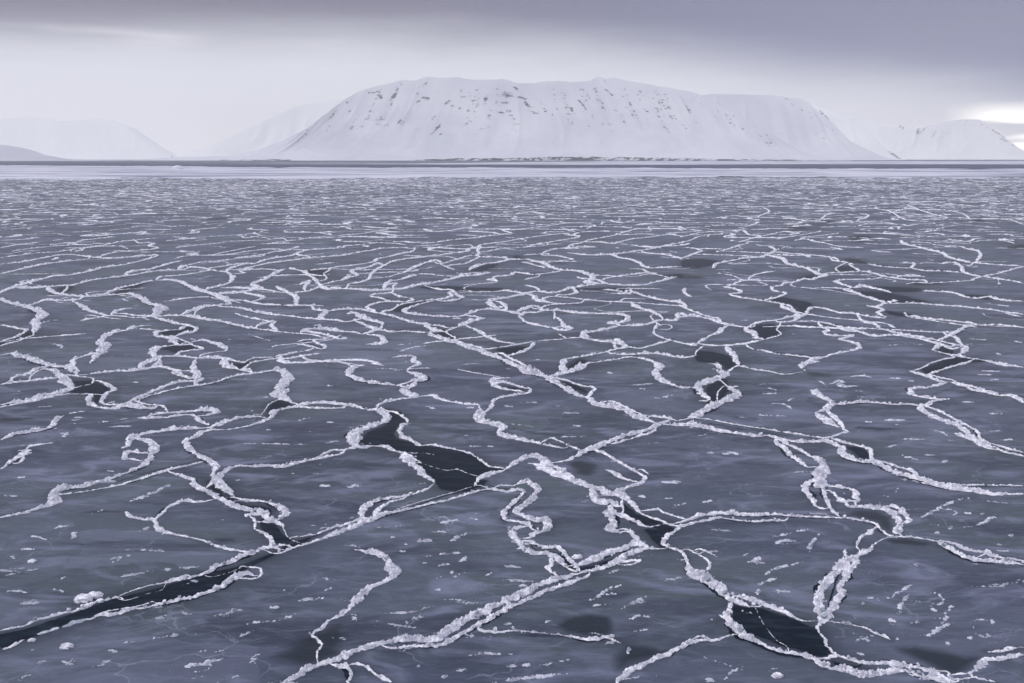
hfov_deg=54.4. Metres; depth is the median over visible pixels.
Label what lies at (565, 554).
ice ridge
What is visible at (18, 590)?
snow patch
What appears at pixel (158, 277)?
ice ridge
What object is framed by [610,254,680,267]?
ice ridge
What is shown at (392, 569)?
ice ridge
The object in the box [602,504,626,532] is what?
ice ridge
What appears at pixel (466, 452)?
ice ridge
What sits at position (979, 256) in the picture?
ice ridge
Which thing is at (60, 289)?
water lead
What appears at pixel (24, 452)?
ice ridge
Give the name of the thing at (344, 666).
ice ridge
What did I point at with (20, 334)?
ice ridge
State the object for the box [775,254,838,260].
ice ridge
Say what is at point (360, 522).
ice ridge
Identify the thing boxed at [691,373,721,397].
water lead
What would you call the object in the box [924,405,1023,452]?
ice ridge
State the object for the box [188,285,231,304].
ice ridge
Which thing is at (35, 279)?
ice ridge
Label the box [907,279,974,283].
ice ridge
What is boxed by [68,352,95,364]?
ice ridge
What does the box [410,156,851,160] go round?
shore
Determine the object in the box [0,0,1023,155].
sky
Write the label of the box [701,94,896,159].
mountain
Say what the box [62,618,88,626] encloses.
ice ridge
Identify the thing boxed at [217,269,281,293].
ice ridge
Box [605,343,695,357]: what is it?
ice ridge
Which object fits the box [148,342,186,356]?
ice ridge
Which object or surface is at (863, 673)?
ice ridge
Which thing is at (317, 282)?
ice ridge
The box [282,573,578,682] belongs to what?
ice ridge
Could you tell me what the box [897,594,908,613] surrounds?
snow patch
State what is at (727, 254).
ice ridge
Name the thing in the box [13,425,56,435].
water lead
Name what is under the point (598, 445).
ice ridge
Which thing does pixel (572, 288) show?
ice ridge
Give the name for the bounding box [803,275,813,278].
water lead
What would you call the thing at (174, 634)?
snow patch
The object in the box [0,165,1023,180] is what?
snow covered ice
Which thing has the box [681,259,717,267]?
water lead
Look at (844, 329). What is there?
ice ridge
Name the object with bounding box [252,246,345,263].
ice ridge
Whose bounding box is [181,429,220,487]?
ice ridge
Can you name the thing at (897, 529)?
ice ridge
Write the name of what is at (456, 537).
snow patch
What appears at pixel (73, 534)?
snow patch
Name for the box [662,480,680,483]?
snow patch
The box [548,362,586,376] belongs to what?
ice ridge
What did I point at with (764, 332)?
water lead
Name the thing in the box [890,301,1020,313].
ice ridge
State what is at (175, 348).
water lead
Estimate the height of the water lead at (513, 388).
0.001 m
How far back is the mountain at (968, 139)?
9197.24 m
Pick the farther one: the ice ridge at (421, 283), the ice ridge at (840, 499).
the ice ridge at (421, 283)
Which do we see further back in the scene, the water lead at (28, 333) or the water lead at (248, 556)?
the water lead at (28, 333)
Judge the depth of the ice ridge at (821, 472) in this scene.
31.54 m
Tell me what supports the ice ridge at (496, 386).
on the ice sheet
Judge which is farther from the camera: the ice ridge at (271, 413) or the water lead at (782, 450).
the ice ridge at (271, 413)
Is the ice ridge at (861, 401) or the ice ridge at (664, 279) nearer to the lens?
the ice ridge at (861, 401)
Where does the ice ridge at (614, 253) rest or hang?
on the ice sheet
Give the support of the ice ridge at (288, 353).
on the ice sheet
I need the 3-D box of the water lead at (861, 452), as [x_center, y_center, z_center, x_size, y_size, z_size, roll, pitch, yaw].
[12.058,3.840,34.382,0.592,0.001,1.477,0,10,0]
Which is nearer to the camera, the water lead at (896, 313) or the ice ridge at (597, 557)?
the ice ridge at (597, 557)
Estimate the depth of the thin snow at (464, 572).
24.32 m
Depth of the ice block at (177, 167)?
948.73 m
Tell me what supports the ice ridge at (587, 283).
on the ice sheet
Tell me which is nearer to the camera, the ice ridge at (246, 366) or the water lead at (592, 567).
the water lead at (592, 567)
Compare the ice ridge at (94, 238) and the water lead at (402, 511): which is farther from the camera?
the ice ridge at (94, 238)
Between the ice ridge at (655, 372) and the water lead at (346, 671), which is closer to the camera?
the water lead at (346, 671)
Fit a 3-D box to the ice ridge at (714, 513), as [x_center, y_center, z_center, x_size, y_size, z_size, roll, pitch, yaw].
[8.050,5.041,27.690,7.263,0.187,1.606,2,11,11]
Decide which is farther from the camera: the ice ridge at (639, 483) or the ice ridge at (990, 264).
the ice ridge at (990, 264)
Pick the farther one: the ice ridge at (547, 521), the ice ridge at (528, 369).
the ice ridge at (528, 369)
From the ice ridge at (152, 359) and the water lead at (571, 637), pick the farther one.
the ice ridge at (152, 359)
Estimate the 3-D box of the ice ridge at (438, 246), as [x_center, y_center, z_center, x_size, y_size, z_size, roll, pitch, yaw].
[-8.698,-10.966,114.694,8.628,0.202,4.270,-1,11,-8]
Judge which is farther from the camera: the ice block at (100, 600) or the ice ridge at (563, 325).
the ice ridge at (563, 325)
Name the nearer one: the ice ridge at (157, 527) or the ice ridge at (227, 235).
the ice ridge at (157, 527)
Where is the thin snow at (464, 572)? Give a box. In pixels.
[0,252,1023,682]
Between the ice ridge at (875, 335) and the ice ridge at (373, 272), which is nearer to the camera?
the ice ridge at (875, 335)
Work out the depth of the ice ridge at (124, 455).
34.17 m
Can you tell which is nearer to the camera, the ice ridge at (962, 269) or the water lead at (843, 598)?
the water lead at (843, 598)
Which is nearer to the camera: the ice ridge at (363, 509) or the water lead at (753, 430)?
the ice ridge at (363, 509)
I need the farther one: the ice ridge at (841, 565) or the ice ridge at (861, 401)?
the ice ridge at (861, 401)
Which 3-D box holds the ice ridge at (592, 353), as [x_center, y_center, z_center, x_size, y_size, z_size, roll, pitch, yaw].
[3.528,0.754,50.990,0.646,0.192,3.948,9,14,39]
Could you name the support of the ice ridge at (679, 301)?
on the ice sheet
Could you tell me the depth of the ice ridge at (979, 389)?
42.88 m
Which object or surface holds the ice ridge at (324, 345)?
on the ice sheet
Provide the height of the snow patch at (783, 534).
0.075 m
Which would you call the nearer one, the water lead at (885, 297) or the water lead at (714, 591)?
the water lead at (714, 591)
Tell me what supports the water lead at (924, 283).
on the ice sheet
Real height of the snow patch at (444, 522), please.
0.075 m
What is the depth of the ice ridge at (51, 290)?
74.35 m
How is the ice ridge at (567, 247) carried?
on the ice sheet
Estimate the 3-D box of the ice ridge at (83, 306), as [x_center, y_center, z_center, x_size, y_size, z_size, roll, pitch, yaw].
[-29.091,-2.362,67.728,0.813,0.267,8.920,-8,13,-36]
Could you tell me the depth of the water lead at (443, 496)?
29.93 m
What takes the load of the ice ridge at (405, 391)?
on the ice sheet
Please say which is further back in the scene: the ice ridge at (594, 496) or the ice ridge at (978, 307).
the ice ridge at (978, 307)
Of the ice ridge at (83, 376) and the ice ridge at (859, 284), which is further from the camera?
the ice ridge at (859, 284)
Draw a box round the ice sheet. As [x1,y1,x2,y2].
[0,177,1023,682]
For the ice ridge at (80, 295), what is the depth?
73.69 m
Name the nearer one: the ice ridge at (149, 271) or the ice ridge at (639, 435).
the ice ridge at (639, 435)
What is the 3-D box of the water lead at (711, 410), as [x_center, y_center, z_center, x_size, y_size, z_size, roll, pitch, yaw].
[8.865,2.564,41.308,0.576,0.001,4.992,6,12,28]
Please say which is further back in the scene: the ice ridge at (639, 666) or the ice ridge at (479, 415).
the ice ridge at (479, 415)
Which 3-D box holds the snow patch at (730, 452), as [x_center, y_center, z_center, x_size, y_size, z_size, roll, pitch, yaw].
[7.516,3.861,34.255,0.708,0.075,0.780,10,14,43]
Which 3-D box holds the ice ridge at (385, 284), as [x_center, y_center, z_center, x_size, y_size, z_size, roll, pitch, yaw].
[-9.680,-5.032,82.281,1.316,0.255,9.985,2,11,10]
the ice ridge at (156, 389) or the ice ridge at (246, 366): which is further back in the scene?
the ice ridge at (246, 366)
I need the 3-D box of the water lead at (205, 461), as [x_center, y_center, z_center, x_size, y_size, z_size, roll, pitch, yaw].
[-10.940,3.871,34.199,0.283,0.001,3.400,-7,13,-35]
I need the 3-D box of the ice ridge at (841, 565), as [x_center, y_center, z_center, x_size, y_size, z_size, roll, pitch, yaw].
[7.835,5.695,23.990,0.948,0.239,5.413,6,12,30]
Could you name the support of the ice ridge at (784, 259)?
on the ice sheet
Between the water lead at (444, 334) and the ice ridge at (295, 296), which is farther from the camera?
the ice ridge at (295, 296)
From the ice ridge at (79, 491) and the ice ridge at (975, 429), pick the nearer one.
the ice ridge at (79, 491)
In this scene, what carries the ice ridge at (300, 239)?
on the ice sheet
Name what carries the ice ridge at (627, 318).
on the ice sheet
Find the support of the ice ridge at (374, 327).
on the ice sheet
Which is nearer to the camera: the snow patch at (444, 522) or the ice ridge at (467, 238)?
the snow patch at (444, 522)
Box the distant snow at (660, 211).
[0,177,1023,681]
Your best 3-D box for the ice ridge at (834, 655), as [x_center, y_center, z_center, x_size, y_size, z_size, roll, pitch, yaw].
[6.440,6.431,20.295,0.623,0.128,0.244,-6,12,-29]
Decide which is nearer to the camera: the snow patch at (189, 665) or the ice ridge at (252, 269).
the snow patch at (189, 665)
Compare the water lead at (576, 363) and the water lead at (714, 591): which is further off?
the water lead at (576, 363)
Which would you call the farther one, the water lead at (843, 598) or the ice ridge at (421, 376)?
the ice ridge at (421, 376)
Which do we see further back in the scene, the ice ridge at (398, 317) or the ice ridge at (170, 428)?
the ice ridge at (398, 317)
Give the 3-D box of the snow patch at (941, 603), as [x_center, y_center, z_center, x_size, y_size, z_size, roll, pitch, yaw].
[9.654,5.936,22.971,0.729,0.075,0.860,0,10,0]
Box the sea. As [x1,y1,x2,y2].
[0,160,1023,176]
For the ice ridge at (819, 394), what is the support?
on the ice sheet
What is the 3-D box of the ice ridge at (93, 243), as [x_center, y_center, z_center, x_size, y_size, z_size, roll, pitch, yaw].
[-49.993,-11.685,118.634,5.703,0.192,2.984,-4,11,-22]
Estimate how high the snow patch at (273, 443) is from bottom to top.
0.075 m
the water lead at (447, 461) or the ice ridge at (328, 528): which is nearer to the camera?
the ice ridge at (328, 528)
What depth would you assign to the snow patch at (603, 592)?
23.31 m
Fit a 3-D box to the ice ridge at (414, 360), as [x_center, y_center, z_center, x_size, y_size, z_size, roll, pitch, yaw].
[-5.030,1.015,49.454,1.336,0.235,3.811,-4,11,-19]
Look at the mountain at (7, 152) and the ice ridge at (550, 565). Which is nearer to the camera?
the ice ridge at (550, 565)
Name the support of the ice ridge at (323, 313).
on the ice sheet
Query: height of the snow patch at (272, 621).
0.075 m
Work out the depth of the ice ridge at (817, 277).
83.48 m
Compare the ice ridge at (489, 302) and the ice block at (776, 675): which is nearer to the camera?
the ice block at (776, 675)
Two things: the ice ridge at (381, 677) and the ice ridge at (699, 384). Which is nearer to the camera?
the ice ridge at (381, 677)
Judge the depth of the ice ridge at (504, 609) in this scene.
22.07 m
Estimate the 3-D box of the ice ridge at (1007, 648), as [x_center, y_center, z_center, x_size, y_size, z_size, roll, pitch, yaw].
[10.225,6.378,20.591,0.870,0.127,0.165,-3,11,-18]
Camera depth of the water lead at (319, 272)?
88.69 m
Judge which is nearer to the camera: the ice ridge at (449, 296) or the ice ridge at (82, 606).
the ice ridge at (82, 606)
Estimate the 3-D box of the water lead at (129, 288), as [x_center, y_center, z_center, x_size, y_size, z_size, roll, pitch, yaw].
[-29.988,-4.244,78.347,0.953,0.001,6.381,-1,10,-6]
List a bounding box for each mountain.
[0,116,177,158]
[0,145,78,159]
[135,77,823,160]
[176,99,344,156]
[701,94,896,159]
[811,104,904,159]
[847,116,1023,159]
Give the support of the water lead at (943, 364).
on the ice sheet
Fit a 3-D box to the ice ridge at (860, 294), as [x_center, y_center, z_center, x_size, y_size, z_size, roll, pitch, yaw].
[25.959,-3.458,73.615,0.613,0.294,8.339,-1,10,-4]
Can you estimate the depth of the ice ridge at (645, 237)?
126.35 m
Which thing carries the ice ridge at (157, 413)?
on the ice sheet
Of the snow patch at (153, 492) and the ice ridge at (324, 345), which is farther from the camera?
the ice ridge at (324, 345)
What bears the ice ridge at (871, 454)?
on the ice sheet
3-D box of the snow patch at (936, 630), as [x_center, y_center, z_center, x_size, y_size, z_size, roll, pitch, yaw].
[9.264,6.203,21.519,1.488,0.075,0.271,-7,13,-34]
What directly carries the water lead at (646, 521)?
on the ice sheet
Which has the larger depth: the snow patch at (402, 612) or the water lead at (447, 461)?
the water lead at (447, 461)
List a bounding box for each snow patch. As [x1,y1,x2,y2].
[7,589,27,592]
[71,532,76,538]
[130,488,162,501]
[153,633,179,638]
[184,658,222,667]
[244,443,302,444]
[247,613,295,624]
[298,597,323,601]
[386,607,428,613]
[418,539,431,542]
[426,552,459,556]
[440,519,457,523]
[450,532,467,541]
[468,652,512,655]
[505,673,567,681]
[507,663,530,667]
[589,584,621,599]
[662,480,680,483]
[722,451,738,454]
[725,667,741,678]
[748,556,761,562]
[757,578,776,584]
[765,562,799,574]
[774,529,807,536]
[775,539,795,543]
[806,533,819,551]
[826,379,854,386]
[884,419,902,420]
[887,584,912,598]
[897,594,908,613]
[921,497,969,516]
[927,623,949,636]
[930,592,944,604]
[976,516,995,525]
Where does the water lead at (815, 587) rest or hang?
on the ice sheet
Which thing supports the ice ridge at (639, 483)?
on the ice sheet
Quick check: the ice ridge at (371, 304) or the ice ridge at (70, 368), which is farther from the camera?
the ice ridge at (371, 304)
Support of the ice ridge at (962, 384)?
on the ice sheet
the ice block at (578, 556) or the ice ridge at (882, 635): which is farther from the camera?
the ice block at (578, 556)
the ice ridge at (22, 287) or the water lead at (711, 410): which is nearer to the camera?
the water lead at (711, 410)
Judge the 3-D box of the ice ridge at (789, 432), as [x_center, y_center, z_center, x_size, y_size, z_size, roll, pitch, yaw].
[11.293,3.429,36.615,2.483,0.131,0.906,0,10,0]
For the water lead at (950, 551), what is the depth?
25.28 m
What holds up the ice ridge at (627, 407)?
on the ice sheet
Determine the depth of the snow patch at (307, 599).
22.92 m
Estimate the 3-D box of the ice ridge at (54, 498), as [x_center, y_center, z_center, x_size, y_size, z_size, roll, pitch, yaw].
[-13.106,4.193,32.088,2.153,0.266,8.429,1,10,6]
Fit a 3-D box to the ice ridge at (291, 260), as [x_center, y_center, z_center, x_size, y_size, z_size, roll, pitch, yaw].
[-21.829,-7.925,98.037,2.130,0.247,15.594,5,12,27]
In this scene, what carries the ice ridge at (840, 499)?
on the ice sheet
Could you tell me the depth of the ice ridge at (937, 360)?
50.32 m
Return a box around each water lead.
[0,331,32,344]
[0,537,309,647]
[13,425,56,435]
[21,357,63,368]
[57,286,74,292]
[57,456,154,492]
[70,381,108,402]
[115,283,145,292]
[152,580,234,606]
[161,327,192,335]
[161,342,193,352]
[182,444,208,463]
[196,550,260,576]
[203,218,229,219]
[207,481,291,545]
[233,362,249,368]
[267,400,289,412]
[308,270,328,276]
[341,668,348,678]
[360,408,500,491]
[364,502,438,523]
[392,302,423,311]
[398,601,524,648]
[411,485,482,506]
[422,286,502,290]
[435,329,453,338]
[473,264,497,270]
[490,485,534,528]
[495,358,573,394]
[496,346,527,353]
[501,386,520,389]
[519,631,609,641]
[531,544,576,568]
[531,545,574,569]
[563,381,586,392]
[568,359,586,369]
[575,558,614,571]
[580,288,632,289]
[614,515,619,527]
[622,505,673,529]
[644,529,672,547]
[665,274,683,277]
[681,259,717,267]
[681,553,725,599]
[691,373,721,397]
[695,351,735,368]
[702,421,805,437]
[704,393,742,413]
[706,379,728,403]
[724,619,814,661]
[732,605,830,655]
[740,515,927,539]
[752,324,780,338]
[770,297,811,313]
[779,447,799,462]
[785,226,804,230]
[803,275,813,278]
[811,475,826,499]
[813,572,829,592]
[828,574,839,605]
[832,661,861,666]
[838,266,853,271]
[839,573,852,603]
[840,456,972,491]
[845,259,865,263]
[845,656,923,666]
[848,447,868,458]
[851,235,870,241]
[856,291,928,302]
[879,287,920,291]
[887,311,911,315]
[914,283,937,284]
[921,357,983,374]
[939,345,953,355]
[944,548,992,562]
[967,295,988,298]
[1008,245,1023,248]
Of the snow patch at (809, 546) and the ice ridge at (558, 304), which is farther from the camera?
the ice ridge at (558, 304)
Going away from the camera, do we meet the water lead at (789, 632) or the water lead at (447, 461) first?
the water lead at (789, 632)
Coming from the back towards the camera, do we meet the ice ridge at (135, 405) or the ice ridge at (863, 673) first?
the ice ridge at (135, 405)
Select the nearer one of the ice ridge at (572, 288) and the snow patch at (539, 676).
the snow patch at (539, 676)
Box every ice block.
[59,642,73,649]
[74,593,92,603]
[88,591,103,598]
[96,598,104,602]
[172,165,182,168]
[571,554,582,558]
[771,672,783,678]
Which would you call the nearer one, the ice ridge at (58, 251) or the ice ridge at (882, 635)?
the ice ridge at (882, 635)
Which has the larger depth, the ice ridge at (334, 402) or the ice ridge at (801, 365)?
the ice ridge at (801, 365)
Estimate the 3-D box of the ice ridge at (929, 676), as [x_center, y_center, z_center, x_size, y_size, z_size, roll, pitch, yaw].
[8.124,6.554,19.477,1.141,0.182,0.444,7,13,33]
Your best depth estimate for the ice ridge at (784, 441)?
35.18 m
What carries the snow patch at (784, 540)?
on the ice sheet
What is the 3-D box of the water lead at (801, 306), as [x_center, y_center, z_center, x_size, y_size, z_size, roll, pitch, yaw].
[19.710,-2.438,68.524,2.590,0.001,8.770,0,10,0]
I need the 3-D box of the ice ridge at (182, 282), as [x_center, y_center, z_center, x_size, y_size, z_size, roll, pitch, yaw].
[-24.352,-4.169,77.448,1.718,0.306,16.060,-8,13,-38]
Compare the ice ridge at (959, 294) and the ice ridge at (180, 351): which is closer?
the ice ridge at (180, 351)
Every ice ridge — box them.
[0,244,107,257]
[0,254,158,292]
[0,297,48,333]
[0,377,56,384]
[0,393,68,407]
[0,436,159,517]
[0,449,31,468]
[1,257,89,273]
[1,285,55,290]
[1,324,28,341]
[1,368,74,404]
[1,415,62,439]
[1,596,122,630]
[3,350,79,374]
[9,365,47,380]
[15,244,75,250]
[16,286,50,288]
[29,296,84,304]
[38,627,58,634]
[46,287,106,295]
[49,288,126,296]
[58,488,101,494]
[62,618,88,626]
[67,242,116,244]
[67,374,93,387]
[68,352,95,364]
[72,300,106,314]
[75,236,114,243]
[75,267,188,284]
[81,358,162,374]
[85,394,119,409]
[88,570,257,619]
[89,325,147,362]
[95,380,131,404]
[99,243,158,256]
[102,461,202,488]
[106,280,153,293]
[115,402,157,409]
[118,574,189,596]
[121,449,149,460]
[123,292,168,316]
[124,260,181,274]
[125,511,252,552]
[126,425,205,439]
[128,379,192,401]
[138,354,161,367]
[138,370,266,400]
[139,413,209,424]
[147,410,192,416]
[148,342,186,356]
[152,316,198,336]
[153,326,190,344]
[155,498,213,518]
[156,269,209,279]
[162,278,236,300]
[164,354,245,362]
[165,543,291,582]
[168,471,284,527]
[169,335,203,353]
[171,369,194,378]
[178,254,264,268]
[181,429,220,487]
[182,304,221,313]
[182,314,282,331]
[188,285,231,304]
[189,358,203,384]
[192,232,266,237]
[192,338,227,351]
[192,405,220,415]
[206,271,235,289]
[206,415,265,427]
[210,405,344,429]
[213,450,344,496]
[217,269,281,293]
[218,305,322,319]
[219,359,252,372]
[220,268,282,270]
[230,496,290,522]
[231,248,283,253]
[242,357,281,368]
[243,300,322,305]
[244,255,344,268]
[244,348,312,361]
[244,511,261,516]
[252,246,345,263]
[255,529,283,549]
[265,486,486,553]
[267,366,297,404]
[269,235,342,243]
[276,286,299,304]
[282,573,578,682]
[283,267,340,288]
[290,524,339,537]
[296,400,362,408]
[298,340,326,348]
[300,325,344,332]
[301,356,350,365]
[309,548,401,662]
[311,306,342,320]
[328,662,352,682]
[330,307,439,325]
[339,247,400,255]
[339,262,382,280]
[343,272,463,290]
[343,364,402,386]
[344,241,404,244]
[345,406,391,448]
[346,249,469,287]
[347,311,383,324]
[349,662,391,682]
[355,321,382,330]
[357,484,432,518]
[363,329,441,333]
[365,293,414,310]
[367,333,387,344]
[372,497,405,516]
[373,248,415,260]
[376,381,418,407]
[376,445,421,462]
[381,292,452,312]
[381,571,589,648]
[382,274,416,287]
[391,259,441,275]
[391,354,421,370]
[396,423,428,445]
[398,371,427,384]
[399,454,434,481]
[401,244,473,248]
[401,291,519,316]
[427,233,507,242]
[427,332,655,422]
[427,444,504,468]
[458,317,484,326]
[462,271,490,276]
[465,245,507,258]
[465,325,514,343]
[469,258,520,269]
[473,409,568,447]
[474,470,502,485]
[477,233,569,245]
[477,623,619,642]
[481,243,547,251]
[483,487,538,530]
[485,290,546,307]
[485,380,531,411]
[488,376,510,383]
[491,383,522,391]
[492,337,580,347]
[495,289,522,292]
[495,478,552,538]
[503,453,644,514]
[508,525,578,571]
[510,270,560,274]
[520,317,559,327]
[522,539,579,571]
[526,259,605,283]
[527,233,579,246]
[529,463,567,479]
[532,300,584,308]
[538,308,630,322]
[543,246,593,252]
[544,555,555,574]
[547,286,578,295]
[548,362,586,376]
[551,296,683,305]
[552,420,669,462]
[553,317,573,330]
[555,377,596,395]
[565,352,604,359]
[567,228,672,247]
[568,541,648,565]
[572,241,684,254]
[575,278,599,287]
[577,543,669,573]
[579,326,628,348]
[585,356,631,363]
[589,488,620,506]
[593,449,647,492]
[597,276,676,285]
[602,272,646,279]
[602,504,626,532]
[603,400,652,420]
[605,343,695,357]
[605,469,636,481]
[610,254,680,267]
[611,427,656,443]
[614,512,658,527]
[615,233,674,242]
[615,629,744,682]
[616,528,647,546]
[616,559,640,565]
[621,312,686,325]
[625,289,686,307]
[630,340,670,348]
[631,303,663,319]
[635,357,690,387]
[640,507,684,518]
[641,250,681,258]
[661,527,762,606]
[663,420,765,436]
[674,509,942,542]
[676,516,788,526]
[679,386,742,420]
[680,230,742,236]
[680,313,755,327]
[693,362,729,400]
[695,253,755,256]
[695,417,780,431]
[697,325,729,342]
[698,340,759,345]
[712,255,764,267]
[722,602,832,668]
[729,294,793,308]
[731,592,803,620]
[736,365,802,374]
[739,230,761,241]
[746,344,812,357]
[750,304,800,324]
[762,434,813,457]
[766,255,818,273]
[772,274,828,286]
[774,438,818,467]
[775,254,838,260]
[778,437,1022,495]
[784,431,847,437]
[796,320,855,331]
[798,334,861,370]
[801,477,816,505]
[811,389,834,412]
[811,456,839,516]
[813,270,858,274]
[813,544,873,625]
[814,306,884,317]
[815,413,840,426]
[815,623,832,652]
[817,652,838,659]
[821,558,859,623]
[825,484,860,504]
[825,490,854,502]
[826,409,848,431]
[826,661,906,677]
[831,399,917,405]
[831,437,918,475]
[831,621,890,639]
[835,276,882,280]
[835,653,958,682]
[843,288,885,302]
[844,502,902,535]
[845,326,954,346]
[851,327,968,353]
[855,283,891,292]
[856,527,876,549]
[863,270,927,282]
[866,305,885,316]
[875,208,928,221]
[884,504,912,523]
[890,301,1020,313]
[891,329,951,332]
[899,240,965,260]
[903,262,961,272]
[906,382,945,399]
[906,666,953,682]
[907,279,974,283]
[910,370,944,381]
[911,315,977,324]
[913,350,954,370]
[917,398,1022,455]
[918,476,1021,485]
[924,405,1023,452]
[925,290,985,298]
[929,359,973,373]
[938,540,1023,560]
[938,541,1023,564]
[939,323,1019,339]
[940,261,979,276]
[944,245,982,261]
[948,239,1013,242]
[951,354,1021,366]
[951,382,982,388]
[964,261,1020,265]
[967,387,1023,402]
[968,652,1023,672]
[971,266,1023,279]
[980,295,1019,300]
[987,646,1023,652]
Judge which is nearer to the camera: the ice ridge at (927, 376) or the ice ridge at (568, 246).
the ice ridge at (927, 376)
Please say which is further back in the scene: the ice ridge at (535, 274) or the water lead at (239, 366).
the ice ridge at (535, 274)
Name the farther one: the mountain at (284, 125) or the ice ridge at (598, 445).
the mountain at (284, 125)
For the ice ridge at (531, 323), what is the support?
on the ice sheet
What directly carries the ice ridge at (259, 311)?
on the ice sheet
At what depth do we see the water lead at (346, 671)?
19.67 m
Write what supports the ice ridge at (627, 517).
on the ice sheet
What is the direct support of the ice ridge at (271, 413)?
on the ice sheet
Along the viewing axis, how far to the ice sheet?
36.66 m
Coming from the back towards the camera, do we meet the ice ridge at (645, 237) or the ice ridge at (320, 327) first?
the ice ridge at (645, 237)
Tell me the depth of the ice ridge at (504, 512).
29.10 m
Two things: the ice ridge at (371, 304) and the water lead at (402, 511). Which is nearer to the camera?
the water lead at (402, 511)
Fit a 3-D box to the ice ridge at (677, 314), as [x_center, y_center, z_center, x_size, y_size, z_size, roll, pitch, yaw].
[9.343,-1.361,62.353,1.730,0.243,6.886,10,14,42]
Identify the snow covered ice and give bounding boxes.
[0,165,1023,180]
[368,161,1023,164]
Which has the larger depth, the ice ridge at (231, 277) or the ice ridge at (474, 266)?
the ice ridge at (474, 266)
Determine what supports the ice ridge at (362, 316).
on the ice sheet
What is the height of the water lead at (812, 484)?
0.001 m
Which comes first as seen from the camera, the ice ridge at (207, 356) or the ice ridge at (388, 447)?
the ice ridge at (388, 447)
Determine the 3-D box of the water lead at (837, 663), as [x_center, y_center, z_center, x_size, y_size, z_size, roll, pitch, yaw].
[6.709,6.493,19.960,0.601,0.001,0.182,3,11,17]
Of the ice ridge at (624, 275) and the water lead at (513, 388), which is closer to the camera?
the water lead at (513, 388)
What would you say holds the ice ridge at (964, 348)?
on the ice sheet
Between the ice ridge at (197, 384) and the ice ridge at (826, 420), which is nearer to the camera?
the ice ridge at (826, 420)
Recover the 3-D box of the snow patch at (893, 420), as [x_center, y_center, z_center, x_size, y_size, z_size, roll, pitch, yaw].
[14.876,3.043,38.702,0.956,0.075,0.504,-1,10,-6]
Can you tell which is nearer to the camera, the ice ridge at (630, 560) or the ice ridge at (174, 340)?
the ice ridge at (630, 560)
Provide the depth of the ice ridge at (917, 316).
62.46 m
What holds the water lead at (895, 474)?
on the ice sheet
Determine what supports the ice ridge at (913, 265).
on the ice sheet
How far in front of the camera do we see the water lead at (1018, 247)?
113.59 m
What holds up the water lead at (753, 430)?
on the ice sheet
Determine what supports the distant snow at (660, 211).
on the ice sheet
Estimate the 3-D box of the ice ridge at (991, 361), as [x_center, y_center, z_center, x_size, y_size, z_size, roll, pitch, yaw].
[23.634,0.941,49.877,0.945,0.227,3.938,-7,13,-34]
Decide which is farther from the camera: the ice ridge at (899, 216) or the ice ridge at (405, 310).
the ice ridge at (899, 216)
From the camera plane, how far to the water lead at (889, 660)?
20.13 m
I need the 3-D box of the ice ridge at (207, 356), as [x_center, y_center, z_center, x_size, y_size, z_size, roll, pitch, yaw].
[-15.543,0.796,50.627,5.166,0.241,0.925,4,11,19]
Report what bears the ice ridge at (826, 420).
on the ice sheet
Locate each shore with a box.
[0,159,138,160]
[217,159,327,160]
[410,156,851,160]
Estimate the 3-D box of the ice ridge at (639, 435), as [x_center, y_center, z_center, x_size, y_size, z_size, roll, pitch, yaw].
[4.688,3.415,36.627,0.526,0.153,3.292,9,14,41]
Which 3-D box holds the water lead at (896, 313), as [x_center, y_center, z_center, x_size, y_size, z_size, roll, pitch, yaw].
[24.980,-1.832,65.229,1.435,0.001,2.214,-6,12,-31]
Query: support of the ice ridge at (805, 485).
on the ice sheet
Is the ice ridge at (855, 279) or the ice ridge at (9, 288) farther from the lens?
the ice ridge at (855, 279)
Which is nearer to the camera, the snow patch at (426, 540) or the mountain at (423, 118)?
the snow patch at (426, 540)
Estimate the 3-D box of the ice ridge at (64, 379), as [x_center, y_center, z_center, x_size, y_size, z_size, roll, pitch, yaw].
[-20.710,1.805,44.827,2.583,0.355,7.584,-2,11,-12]
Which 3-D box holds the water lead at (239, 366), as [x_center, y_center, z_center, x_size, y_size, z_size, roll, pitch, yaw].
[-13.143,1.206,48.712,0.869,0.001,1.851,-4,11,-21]
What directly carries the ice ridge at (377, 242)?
on the ice sheet
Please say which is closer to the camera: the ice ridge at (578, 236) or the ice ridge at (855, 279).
the ice ridge at (855, 279)
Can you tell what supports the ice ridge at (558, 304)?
on the ice sheet
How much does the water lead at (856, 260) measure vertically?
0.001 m
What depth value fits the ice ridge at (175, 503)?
29.38 m
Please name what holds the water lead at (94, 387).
on the ice sheet
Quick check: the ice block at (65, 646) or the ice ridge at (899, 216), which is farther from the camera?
the ice ridge at (899, 216)
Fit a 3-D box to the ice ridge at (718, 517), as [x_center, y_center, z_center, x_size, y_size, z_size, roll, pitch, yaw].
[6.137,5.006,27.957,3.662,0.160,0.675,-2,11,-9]
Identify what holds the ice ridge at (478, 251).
on the ice sheet
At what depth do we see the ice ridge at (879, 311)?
66.30 m
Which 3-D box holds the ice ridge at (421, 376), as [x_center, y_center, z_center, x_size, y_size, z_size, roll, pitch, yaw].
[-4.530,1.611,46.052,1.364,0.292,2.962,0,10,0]
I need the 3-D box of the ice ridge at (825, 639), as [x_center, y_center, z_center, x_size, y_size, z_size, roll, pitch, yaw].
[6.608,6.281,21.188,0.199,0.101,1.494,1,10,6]

